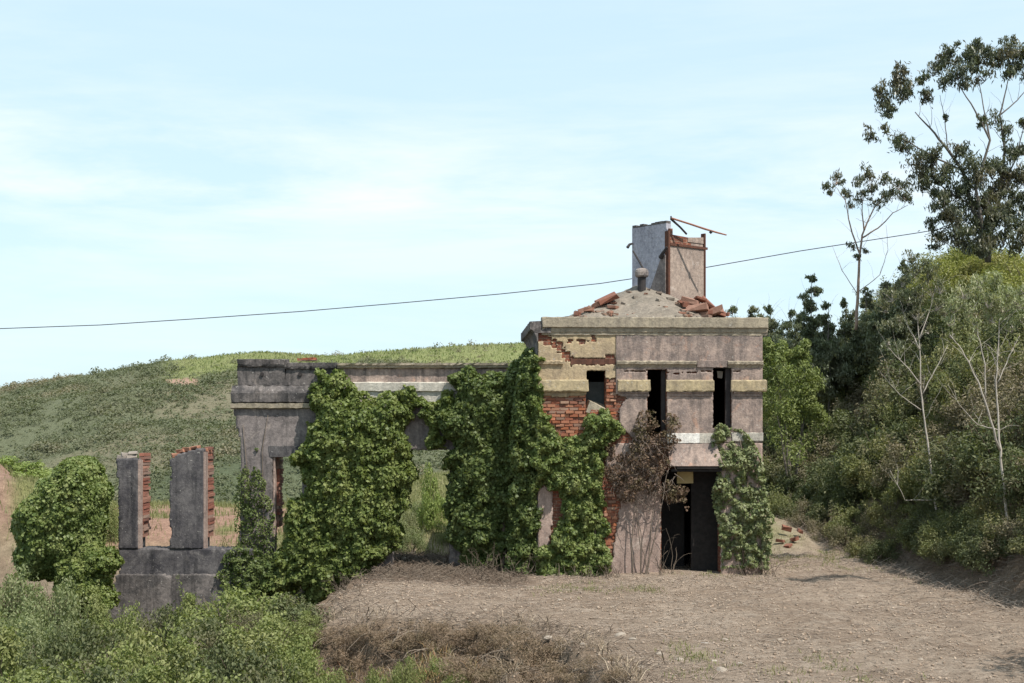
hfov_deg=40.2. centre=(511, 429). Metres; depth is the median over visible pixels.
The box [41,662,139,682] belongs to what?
shrub
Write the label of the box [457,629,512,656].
dead brush
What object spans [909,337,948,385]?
shrub
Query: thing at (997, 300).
young eucalyptus
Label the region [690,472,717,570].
door
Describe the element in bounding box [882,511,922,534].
shrub
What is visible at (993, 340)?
shrub
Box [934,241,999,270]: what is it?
shrub
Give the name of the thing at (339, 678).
shrub
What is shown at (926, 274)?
shrub
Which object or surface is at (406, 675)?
shrub
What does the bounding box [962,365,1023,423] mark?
shrub
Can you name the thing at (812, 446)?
shrub
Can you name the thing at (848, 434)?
shrub
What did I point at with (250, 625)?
shrub
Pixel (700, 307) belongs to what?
broken brick
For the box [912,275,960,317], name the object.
shrub
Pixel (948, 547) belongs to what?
shrub
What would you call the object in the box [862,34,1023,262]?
eucalyptus
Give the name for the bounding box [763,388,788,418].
shrub
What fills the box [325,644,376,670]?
dead brush
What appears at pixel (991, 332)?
shrub
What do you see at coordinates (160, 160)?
sky
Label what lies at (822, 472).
shrub
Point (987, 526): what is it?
shrub
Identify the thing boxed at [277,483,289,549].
shrub
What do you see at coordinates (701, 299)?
broken brick
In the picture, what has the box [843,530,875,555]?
shrub
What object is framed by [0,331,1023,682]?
ground
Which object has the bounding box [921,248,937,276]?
shrub
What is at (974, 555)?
shrub
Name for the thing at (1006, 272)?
shrub
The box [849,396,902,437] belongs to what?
shrub
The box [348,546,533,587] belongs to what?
litter twigs
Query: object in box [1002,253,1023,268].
shrub
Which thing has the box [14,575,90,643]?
shrub
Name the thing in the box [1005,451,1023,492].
shrub
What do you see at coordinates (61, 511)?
ivy
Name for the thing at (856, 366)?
shrub
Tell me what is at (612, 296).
broken brick
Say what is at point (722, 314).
broken brick
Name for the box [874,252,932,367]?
dark tree
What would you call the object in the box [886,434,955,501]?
shrub
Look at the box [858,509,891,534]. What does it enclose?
shrub
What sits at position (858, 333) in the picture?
dark tree
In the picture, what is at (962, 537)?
shrub
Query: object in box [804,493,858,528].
shrub
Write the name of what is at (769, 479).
shrub
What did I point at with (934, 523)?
shrub
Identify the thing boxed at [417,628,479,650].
dead brush
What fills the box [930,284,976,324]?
shrub
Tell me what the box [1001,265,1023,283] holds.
shrub
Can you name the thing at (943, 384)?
shrub
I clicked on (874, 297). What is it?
shrub
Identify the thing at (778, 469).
shrub
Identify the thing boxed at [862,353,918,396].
shrub
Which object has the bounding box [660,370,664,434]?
window frame
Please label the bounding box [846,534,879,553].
shrub
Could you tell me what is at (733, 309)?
dark tree
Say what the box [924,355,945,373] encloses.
shrub
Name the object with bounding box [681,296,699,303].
broken brick
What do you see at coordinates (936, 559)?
shrub
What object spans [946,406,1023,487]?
shrub
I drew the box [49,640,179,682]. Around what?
shrub
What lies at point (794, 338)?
dark tree
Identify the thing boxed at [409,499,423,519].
shrub
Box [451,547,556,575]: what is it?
bare stems
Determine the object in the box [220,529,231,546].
shrub
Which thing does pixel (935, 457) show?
shrub
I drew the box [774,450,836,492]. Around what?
shrub
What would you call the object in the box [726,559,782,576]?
bare stems
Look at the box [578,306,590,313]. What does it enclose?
broken brick
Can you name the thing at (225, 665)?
shrub
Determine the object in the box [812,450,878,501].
shrub
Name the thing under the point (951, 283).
shrub
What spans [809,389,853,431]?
shrub
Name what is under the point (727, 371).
window frame
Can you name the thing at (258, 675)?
shrub
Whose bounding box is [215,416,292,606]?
ivy
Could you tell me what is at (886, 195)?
eucalyptus
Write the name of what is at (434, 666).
shrub
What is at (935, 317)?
shrub
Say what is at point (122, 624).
shrub
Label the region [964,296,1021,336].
shrub
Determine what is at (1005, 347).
shrub
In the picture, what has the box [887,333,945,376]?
shrub
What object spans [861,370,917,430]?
shrub
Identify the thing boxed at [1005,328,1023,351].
shrub
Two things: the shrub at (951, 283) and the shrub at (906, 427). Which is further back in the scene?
the shrub at (951, 283)
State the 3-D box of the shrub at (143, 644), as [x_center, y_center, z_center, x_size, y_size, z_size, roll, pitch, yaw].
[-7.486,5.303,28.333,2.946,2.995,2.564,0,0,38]
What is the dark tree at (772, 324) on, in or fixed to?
on the ground at (10, 497)
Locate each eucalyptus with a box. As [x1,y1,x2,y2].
[822,161,915,329]
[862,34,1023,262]
[875,249,955,509]
[926,269,1023,518]
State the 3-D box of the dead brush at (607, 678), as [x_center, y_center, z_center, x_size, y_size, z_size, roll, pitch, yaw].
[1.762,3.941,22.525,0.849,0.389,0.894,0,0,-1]
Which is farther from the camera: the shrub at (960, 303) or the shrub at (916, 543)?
the shrub at (960, 303)
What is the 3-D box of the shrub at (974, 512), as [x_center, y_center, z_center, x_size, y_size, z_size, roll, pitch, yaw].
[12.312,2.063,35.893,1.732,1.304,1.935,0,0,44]
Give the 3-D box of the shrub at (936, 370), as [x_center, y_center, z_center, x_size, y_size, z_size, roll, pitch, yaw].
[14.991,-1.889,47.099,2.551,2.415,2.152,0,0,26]
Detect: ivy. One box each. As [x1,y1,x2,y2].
[9,455,114,581]
[52,540,124,624]
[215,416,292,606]
[256,368,454,604]
[416,347,544,575]
[524,350,625,575]
[711,423,775,574]
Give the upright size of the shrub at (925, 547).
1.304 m
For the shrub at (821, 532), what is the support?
on the ground at (10, 497)
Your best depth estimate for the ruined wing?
39.50 m
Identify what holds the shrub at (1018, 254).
on the ground at (10, 497)
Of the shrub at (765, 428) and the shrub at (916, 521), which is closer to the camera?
the shrub at (916, 521)
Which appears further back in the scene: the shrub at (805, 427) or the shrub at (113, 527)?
the shrub at (805, 427)
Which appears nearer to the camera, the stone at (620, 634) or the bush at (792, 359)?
the stone at (620, 634)
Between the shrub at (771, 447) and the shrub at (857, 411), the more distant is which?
the shrub at (771, 447)
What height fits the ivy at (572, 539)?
6.638 m
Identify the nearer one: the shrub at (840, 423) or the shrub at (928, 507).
the shrub at (928, 507)
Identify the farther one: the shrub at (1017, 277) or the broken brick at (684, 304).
the shrub at (1017, 277)
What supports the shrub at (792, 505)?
on the ground at (10, 497)
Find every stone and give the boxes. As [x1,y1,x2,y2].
[615,632,625,636]
[716,667,727,671]
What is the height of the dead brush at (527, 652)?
0.710 m
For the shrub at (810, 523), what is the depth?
47.30 m
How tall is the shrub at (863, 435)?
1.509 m
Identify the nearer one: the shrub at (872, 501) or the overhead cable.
the shrub at (872, 501)
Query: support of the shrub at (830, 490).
on the ground at (10, 497)
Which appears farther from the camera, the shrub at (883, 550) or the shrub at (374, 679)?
the shrub at (883, 550)
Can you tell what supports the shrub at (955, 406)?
on the ground at (10, 497)
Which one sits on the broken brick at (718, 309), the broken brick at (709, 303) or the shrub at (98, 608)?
the broken brick at (709, 303)
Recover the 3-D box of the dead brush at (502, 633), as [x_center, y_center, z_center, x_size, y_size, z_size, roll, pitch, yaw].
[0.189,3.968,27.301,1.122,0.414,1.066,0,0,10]
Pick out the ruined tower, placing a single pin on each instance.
(648, 342)
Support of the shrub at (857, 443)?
on the ground at (10, 497)
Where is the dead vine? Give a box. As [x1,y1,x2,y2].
[603,410,689,573]
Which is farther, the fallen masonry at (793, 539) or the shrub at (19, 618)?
the fallen masonry at (793, 539)
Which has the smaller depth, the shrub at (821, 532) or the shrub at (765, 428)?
the shrub at (821, 532)
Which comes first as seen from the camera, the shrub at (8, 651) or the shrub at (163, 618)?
the shrub at (8, 651)
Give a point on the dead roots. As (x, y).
(417, 649)
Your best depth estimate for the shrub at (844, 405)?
55.41 m
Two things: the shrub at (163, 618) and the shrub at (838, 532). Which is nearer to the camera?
the shrub at (163, 618)
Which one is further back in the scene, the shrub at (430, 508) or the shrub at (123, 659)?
the shrub at (430, 508)
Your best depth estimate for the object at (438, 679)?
27.35 m
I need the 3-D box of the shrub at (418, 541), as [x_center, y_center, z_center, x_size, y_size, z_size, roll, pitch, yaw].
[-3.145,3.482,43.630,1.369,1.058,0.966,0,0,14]
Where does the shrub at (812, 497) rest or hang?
on the ground at (10, 497)
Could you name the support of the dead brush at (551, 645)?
on the ground at (10, 497)
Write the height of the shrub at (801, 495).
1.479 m
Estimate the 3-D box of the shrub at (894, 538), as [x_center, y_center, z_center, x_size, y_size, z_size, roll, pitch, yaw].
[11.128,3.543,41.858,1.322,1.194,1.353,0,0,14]
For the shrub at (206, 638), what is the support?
on the ground at (10, 497)
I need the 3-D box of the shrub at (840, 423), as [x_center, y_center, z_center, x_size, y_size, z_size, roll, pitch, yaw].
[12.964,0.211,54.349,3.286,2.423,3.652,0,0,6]
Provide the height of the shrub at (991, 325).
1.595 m
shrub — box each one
[0,455,52,481]
[0,563,46,661]
[0,610,42,680]
[0,611,45,682]
[0,664,79,682]
[1,606,77,682]
[6,634,117,682]
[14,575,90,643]
[23,609,129,669]
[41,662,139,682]
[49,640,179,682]
[56,676,85,682]
[65,579,124,653]
[97,601,165,660]
[100,621,191,682]
[105,497,118,543]
[118,600,195,656]
[127,651,175,682]
[139,622,221,682]
[144,614,244,678]
[161,573,222,669]
[162,582,302,662]
[175,635,295,682]
[175,663,246,682]
[211,611,321,680]
[213,656,307,682]
[219,602,273,662]
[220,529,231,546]
[230,592,332,636]
[254,644,345,682]
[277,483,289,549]
[284,604,326,648]
[289,546,300,597]
[290,653,328,682]
[318,666,354,682]
[359,664,391,682]
[386,654,423,682]
[394,526,430,553]
[395,506,420,542]
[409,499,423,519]
[416,462,448,533]
[416,656,455,681]
[435,522,447,544]
[442,672,467,682]
[762,430,798,466]
[762,436,785,464]
[762,453,779,490]
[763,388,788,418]
[763,411,792,436]
[763,422,771,437]
[763,422,789,444]
[763,461,785,491]
[766,411,818,448]
[766,482,803,519]
[767,487,785,502]
[769,389,843,433]
[771,449,825,483]
[773,480,793,495]
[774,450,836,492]
[775,502,805,525]
[783,492,798,502]
[785,511,821,529]
[788,428,845,461]
[789,495,830,524]
[791,477,836,503]
[792,457,834,489]
[795,471,809,495]
[796,456,836,492]
[796,487,847,515]
[800,432,850,465]
[803,406,868,456]
[804,451,851,495]
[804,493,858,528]
[804,516,828,535]
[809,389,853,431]
[809,520,832,542]
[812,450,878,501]
[814,477,856,509]
[815,369,875,406]
[821,503,868,545]
[822,509,856,525]
[826,396,863,422]
[826,479,875,512]
[827,520,873,547]
[829,417,914,486]
[834,415,882,456]
[834,423,920,499]
[842,348,873,394]
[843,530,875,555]
[844,494,870,522]
[845,381,870,409]
[846,404,885,435]
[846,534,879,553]
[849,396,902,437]
[854,274,895,311]
[854,428,878,451]
[856,448,908,509]
[857,374,938,429]
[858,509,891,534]
[858,536,904,564]
[860,350,892,396]
[861,349,875,373]
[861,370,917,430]
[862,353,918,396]
[862,496,894,516]
[864,481,915,531]
[864,530,900,559]
[867,416,922,456]
[868,456,912,489]
[872,377,939,439]
[878,356,932,394]
[882,423,960,481]
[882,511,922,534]
[885,472,908,506]
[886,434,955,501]
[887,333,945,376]
[892,270,946,310]
[892,478,915,504]
[893,506,950,542]
[896,513,919,552]
[901,371,945,414]
[903,481,926,514]
[905,404,955,438]
[905,430,1010,493]
[908,260,959,287]
[908,404,958,450]
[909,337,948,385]
[909,489,944,518]
[910,518,944,559]
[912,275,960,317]
[914,343,940,366]
[914,431,957,488]
[914,515,970,561]
[916,487,959,513]
[917,267,962,307]
[918,240,971,269]
[918,498,979,540]
[919,332,1004,425]
[919,338,969,392]
[919,434,1010,507]
[920,277,972,324]
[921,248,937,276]
[921,501,968,527]
[922,283,990,348]
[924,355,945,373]
[924,392,977,439]
[928,529,961,565]
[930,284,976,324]
[931,310,993,362]
[931,344,1007,392]
[933,308,1007,374]
[933,532,971,567]
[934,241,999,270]
[936,308,988,357]
[938,278,973,294]
[939,253,1006,290]
[939,285,980,331]
[939,505,969,540]
[940,253,976,276]
[941,452,1005,507]
[943,354,990,401]
[943,513,1001,560]
[944,439,998,494]
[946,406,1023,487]
[949,257,978,278]
[949,522,1002,565]
[952,502,991,533]
[953,259,1011,293]
[953,379,1023,452]
[958,521,1014,576]
[961,487,1016,531]
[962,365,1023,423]
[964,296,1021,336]
[964,447,1023,512]
[965,359,1019,423]
[966,493,1023,546]
[970,244,1023,274]
[972,377,1023,447]
[974,304,1023,353]
[974,333,1023,385]
[974,506,1010,528]
[975,339,1023,415]
[976,247,1022,275]
[976,319,1023,352]
[977,306,1023,336]
[979,511,1023,560]
[980,340,1018,372]
[981,258,1023,311]
[988,435,1023,509]
[995,270,1023,308]
[995,281,1022,315]
[996,334,1023,376]
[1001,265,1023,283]
[1001,368,1022,396]
[1001,395,1023,449]
[1001,456,1023,492]
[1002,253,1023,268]
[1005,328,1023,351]
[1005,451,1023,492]
[1006,526,1023,556]
[1009,525,1023,554]
[1011,384,1023,425]
[1019,271,1023,289]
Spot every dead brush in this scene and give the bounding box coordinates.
[319,624,367,648]
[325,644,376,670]
[345,618,398,639]
[364,628,428,653]
[394,618,450,643]
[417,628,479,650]
[436,652,500,682]
[448,618,501,639]
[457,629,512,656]
[467,657,541,682]
[492,623,543,643]
[497,630,564,668]
[513,656,562,682]
[535,638,568,655]
[540,658,589,682]
[582,653,619,671]
[599,663,644,682]
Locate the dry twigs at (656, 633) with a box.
[316,501,1023,682]
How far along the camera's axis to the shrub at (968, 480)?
38.25 m
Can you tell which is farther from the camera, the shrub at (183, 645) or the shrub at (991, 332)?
the shrub at (991, 332)
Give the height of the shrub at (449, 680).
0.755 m
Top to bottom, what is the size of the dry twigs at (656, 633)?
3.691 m
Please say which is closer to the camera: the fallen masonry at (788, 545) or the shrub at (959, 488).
the shrub at (959, 488)
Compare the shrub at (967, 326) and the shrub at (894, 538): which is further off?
the shrub at (967, 326)
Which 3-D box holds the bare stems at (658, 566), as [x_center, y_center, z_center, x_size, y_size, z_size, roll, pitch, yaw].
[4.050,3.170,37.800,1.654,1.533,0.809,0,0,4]
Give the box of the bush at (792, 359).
[763,336,830,495]
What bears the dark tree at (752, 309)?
on the ground at (10, 497)
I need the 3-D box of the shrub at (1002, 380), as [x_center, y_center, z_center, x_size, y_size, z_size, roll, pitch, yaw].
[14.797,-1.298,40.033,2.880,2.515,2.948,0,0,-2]
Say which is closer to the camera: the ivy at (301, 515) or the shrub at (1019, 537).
the shrub at (1019, 537)
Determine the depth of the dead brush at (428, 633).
28.18 m
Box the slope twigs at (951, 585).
[767,490,1023,618]
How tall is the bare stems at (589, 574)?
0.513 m
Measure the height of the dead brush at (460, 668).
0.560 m
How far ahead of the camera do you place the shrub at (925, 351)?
52.11 m
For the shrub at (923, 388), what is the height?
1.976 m
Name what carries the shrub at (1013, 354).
on the ground at (10, 497)
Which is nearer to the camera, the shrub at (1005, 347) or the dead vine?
the dead vine
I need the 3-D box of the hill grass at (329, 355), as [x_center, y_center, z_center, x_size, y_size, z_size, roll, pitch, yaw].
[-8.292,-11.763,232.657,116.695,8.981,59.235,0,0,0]
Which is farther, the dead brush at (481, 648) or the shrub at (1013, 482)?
the shrub at (1013, 482)
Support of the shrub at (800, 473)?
on the ground at (10, 497)
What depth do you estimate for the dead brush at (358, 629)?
28.41 m
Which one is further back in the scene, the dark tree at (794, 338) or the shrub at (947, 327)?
the dark tree at (794, 338)
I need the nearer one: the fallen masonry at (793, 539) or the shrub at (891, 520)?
the shrub at (891, 520)
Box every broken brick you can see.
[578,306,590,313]
[591,299,600,307]
[594,292,619,304]
[679,300,691,306]
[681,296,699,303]
[686,303,708,311]
[694,296,706,302]
[702,295,714,307]
[709,304,723,316]
[717,311,725,317]
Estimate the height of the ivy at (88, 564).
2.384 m
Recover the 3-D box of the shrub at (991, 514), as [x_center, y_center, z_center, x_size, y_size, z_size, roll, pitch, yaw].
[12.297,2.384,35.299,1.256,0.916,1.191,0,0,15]
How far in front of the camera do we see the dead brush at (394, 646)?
28.12 m
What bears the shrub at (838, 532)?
on the ground at (10, 497)
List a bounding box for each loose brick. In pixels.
[126,454,136,457]
[128,451,137,454]
[175,449,187,452]
[182,447,194,450]
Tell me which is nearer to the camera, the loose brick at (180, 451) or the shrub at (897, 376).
the loose brick at (180, 451)
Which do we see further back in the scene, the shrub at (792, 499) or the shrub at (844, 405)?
the shrub at (844, 405)
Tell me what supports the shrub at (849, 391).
on the ground at (10, 497)
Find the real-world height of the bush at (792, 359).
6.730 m
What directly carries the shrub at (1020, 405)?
on the ground at (10, 497)
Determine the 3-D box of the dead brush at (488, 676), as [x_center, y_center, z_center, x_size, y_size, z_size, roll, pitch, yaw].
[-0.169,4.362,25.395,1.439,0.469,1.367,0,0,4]
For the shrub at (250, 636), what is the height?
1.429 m
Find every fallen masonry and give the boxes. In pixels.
[781,524,791,531]
[783,543,792,547]
[790,536,798,541]
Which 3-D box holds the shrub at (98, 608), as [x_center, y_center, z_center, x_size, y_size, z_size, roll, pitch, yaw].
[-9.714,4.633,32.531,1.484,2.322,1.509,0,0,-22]
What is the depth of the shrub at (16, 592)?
33.27 m
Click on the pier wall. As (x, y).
(146, 577)
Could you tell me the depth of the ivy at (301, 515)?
38.74 m
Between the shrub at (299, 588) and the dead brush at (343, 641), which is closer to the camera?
the dead brush at (343, 641)
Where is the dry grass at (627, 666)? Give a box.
[317,603,657,682]
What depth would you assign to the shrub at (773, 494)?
52.73 m
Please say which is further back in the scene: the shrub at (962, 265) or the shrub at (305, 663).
the shrub at (962, 265)
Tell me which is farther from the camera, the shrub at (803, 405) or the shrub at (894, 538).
the shrub at (803, 405)
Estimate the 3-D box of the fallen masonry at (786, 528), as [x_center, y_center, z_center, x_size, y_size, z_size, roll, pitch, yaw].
[9.039,3.232,46.162,0.335,0.170,0.247,11,12,-3]
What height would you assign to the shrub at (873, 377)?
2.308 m
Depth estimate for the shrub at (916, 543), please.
38.38 m
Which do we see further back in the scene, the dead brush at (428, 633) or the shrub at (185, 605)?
the shrub at (185, 605)
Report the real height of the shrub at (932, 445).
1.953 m
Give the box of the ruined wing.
[230,357,530,610]
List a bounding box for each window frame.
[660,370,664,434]
[713,367,730,426]
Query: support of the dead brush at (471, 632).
on the ground at (10, 497)
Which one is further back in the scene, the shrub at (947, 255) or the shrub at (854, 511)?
the shrub at (947, 255)
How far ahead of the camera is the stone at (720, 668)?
22.49 m
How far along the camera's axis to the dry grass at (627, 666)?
25.52 m
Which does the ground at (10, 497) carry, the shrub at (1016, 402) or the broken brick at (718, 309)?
the shrub at (1016, 402)
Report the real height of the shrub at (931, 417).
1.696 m
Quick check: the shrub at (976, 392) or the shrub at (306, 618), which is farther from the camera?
the shrub at (976, 392)
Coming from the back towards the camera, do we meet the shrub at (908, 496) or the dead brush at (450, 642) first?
the shrub at (908, 496)
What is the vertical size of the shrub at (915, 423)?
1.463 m
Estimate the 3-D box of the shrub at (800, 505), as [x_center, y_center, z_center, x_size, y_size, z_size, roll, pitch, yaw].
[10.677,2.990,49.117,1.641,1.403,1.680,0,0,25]
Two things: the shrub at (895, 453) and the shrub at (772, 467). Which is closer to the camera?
the shrub at (895, 453)
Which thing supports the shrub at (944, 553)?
on the ground at (10, 497)
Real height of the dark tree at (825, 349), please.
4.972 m
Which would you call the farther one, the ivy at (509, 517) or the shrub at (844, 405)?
the shrub at (844, 405)
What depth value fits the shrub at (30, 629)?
29.75 m
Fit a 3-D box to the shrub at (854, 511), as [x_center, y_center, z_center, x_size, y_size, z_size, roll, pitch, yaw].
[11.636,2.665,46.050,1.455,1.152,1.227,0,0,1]
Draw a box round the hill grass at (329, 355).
[154,342,525,381]
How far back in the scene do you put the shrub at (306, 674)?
24.16 m
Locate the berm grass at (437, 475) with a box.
[0,456,449,589]
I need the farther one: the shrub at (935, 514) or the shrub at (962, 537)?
the shrub at (935, 514)
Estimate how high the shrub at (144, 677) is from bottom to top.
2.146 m
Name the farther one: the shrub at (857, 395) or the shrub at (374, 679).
the shrub at (857, 395)
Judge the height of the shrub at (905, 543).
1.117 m
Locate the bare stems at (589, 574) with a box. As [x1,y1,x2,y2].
[554,561,625,579]
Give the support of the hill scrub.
on the ground at (10, 497)
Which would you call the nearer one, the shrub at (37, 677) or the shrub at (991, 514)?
the shrub at (37, 677)
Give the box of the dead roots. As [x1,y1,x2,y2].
[308,560,1023,679]
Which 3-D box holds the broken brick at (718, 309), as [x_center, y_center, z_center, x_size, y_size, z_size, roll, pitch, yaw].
[5.783,-3.333,39.601,0.483,0.294,0.496,-12,-9,18]
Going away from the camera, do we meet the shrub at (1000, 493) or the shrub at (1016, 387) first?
the shrub at (1000, 493)
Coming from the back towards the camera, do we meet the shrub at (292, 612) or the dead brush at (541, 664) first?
the shrub at (292, 612)
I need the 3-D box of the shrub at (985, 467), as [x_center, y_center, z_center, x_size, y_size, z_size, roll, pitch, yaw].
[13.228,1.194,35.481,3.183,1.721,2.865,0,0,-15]
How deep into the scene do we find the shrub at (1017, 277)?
49.02 m
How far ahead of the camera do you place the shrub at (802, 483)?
52.09 m
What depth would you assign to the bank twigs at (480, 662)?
27.37 m
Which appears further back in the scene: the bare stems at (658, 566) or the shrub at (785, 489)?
the shrub at (785, 489)
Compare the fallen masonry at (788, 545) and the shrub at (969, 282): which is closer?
the fallen masonry at (788, 545)
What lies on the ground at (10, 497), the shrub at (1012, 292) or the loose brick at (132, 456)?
the shrub at (1012, 292)
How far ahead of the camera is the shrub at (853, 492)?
47.56 m
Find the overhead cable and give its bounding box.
[0,224,966,328]
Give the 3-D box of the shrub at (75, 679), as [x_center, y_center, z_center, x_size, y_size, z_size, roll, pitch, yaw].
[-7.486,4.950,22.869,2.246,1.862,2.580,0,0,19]
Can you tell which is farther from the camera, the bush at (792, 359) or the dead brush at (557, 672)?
the bush at (792, 359)
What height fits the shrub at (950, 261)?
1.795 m
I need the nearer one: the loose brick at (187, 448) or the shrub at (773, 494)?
the loose brick at (187, 448)
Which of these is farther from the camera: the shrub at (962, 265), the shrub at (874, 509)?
the shrub at (962, 265)
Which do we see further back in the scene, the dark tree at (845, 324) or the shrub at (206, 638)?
the dark tree at (845, 324)
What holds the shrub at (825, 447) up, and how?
on the ground at (10, 497)
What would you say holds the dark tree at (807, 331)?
on the ground at (10, 497)
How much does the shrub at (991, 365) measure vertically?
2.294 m
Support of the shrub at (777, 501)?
on the ground at (10, 497)
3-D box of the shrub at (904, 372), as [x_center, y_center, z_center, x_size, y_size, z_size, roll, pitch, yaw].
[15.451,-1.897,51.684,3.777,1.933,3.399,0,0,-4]
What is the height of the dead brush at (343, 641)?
0.458 m
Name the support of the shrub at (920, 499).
on the ground at (10, 497)
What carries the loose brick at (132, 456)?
on the pier wall
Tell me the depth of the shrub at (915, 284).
59.14 m
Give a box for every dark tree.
[725,301,740,317]
[746,305,759,317]
[758,293,785,396]
[763,299,819,402]
[788,273,827,399]
[796,293,860,411]
[815,297,870,404]
[833,285,881,388]
[860,274,916,381]
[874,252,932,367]
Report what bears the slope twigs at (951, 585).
on the ground at (10, 497)
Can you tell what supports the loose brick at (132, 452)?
on the loose brick at (132, 456)
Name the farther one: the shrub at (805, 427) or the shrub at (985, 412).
the shrub at (805, 427)
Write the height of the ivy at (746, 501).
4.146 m
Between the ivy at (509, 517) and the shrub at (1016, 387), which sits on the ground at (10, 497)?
the shrub at (1016, 387)
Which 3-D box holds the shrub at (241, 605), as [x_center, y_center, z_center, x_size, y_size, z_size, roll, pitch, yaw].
[-5.915,4.264,30.103,2.975,2.059,3.418,0,0,-32]
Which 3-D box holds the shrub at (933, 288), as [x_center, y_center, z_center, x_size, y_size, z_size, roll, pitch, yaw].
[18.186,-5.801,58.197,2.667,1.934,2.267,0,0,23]
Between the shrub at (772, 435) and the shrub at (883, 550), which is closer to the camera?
the shrub at (883, 550)
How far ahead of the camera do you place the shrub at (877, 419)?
49.55 m
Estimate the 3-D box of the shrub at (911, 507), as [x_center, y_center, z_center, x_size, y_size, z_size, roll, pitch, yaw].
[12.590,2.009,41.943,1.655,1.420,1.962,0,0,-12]
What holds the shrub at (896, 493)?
on the ground at (10, 497)
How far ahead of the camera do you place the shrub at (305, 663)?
26.17 m
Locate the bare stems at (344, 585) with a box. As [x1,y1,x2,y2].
[328,564,391,593]
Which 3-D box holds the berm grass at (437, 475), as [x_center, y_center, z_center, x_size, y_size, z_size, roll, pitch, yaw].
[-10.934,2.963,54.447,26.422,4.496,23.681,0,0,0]
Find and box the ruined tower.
[521,216,767,573]
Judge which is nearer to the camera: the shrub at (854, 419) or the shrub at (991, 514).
the shrub at (991, 514)
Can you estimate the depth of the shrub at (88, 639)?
28.92 m
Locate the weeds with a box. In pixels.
[409,526,1011,682]
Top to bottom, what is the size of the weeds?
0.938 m
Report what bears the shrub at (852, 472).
on the ground at (10, 497)
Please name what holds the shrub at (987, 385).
on the ground at (10, 497)
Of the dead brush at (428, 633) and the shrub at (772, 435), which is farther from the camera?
the shrub at (772, 435)
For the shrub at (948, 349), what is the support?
on the ground at (10, 497)
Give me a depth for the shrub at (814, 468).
50.57 m
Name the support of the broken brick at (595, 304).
on the ruined tower
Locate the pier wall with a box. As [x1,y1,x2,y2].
[108,447,253,627]
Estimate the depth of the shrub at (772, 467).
55.34 m
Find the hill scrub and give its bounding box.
[0,339,524,504]
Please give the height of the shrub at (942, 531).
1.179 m
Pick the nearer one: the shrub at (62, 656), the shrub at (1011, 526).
the shrub at (62, 656)
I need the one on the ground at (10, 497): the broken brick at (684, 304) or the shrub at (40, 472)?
the shrub at (40, 472)
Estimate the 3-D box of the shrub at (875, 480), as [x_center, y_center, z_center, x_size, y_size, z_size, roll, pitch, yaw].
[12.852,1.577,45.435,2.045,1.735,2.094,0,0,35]
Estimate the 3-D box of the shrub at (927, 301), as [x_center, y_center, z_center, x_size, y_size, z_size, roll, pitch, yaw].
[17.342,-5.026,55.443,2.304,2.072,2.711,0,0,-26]
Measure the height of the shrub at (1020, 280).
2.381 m
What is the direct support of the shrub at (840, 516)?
on the ground at (10, 497)
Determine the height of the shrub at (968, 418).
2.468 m
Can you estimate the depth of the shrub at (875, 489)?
45.94 m
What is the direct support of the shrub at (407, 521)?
on the ground at (10, 497)
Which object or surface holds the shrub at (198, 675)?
on the ground at (10, 497)
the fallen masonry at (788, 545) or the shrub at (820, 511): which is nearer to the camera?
the fallen masonry at (788, 545)
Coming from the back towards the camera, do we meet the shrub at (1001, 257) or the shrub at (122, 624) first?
the shrub at (1001, 257)
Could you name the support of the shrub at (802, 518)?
on the ground at (10, 497)
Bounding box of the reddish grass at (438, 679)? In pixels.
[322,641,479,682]
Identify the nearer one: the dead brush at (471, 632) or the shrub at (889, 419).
the dead brush at (471, 632)
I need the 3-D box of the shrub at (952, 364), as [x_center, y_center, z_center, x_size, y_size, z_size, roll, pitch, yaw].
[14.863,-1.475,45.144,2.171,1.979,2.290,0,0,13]
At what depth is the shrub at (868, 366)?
56.58 m
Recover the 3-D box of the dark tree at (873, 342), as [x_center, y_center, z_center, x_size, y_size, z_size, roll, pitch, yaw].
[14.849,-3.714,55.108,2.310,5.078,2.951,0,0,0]
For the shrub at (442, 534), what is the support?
on the ground at (10, 497)
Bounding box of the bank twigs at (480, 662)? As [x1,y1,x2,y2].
[218,584,687,682]
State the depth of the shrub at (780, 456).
56.90 m
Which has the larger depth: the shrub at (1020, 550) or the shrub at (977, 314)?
the shrub at (977, 314)
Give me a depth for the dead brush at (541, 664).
24.93 m
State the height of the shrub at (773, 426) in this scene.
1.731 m
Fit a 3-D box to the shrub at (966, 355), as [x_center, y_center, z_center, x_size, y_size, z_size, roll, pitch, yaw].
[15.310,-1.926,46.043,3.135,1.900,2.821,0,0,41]
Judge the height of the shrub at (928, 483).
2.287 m
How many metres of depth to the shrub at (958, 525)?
36.41 m
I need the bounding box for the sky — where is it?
[0,0,1023,385]
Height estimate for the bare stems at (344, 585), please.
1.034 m
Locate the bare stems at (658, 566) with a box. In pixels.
[636,529,689,575]
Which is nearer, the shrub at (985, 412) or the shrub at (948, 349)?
the shrub at (985, 412)
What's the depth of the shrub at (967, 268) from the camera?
56.68 m
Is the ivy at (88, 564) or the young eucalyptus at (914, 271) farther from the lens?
the young eucalyptus at (914, 271)
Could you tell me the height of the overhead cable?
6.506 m
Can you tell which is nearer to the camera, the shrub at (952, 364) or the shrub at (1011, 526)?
the shrub at (1011, 526)
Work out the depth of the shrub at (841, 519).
45.28 m

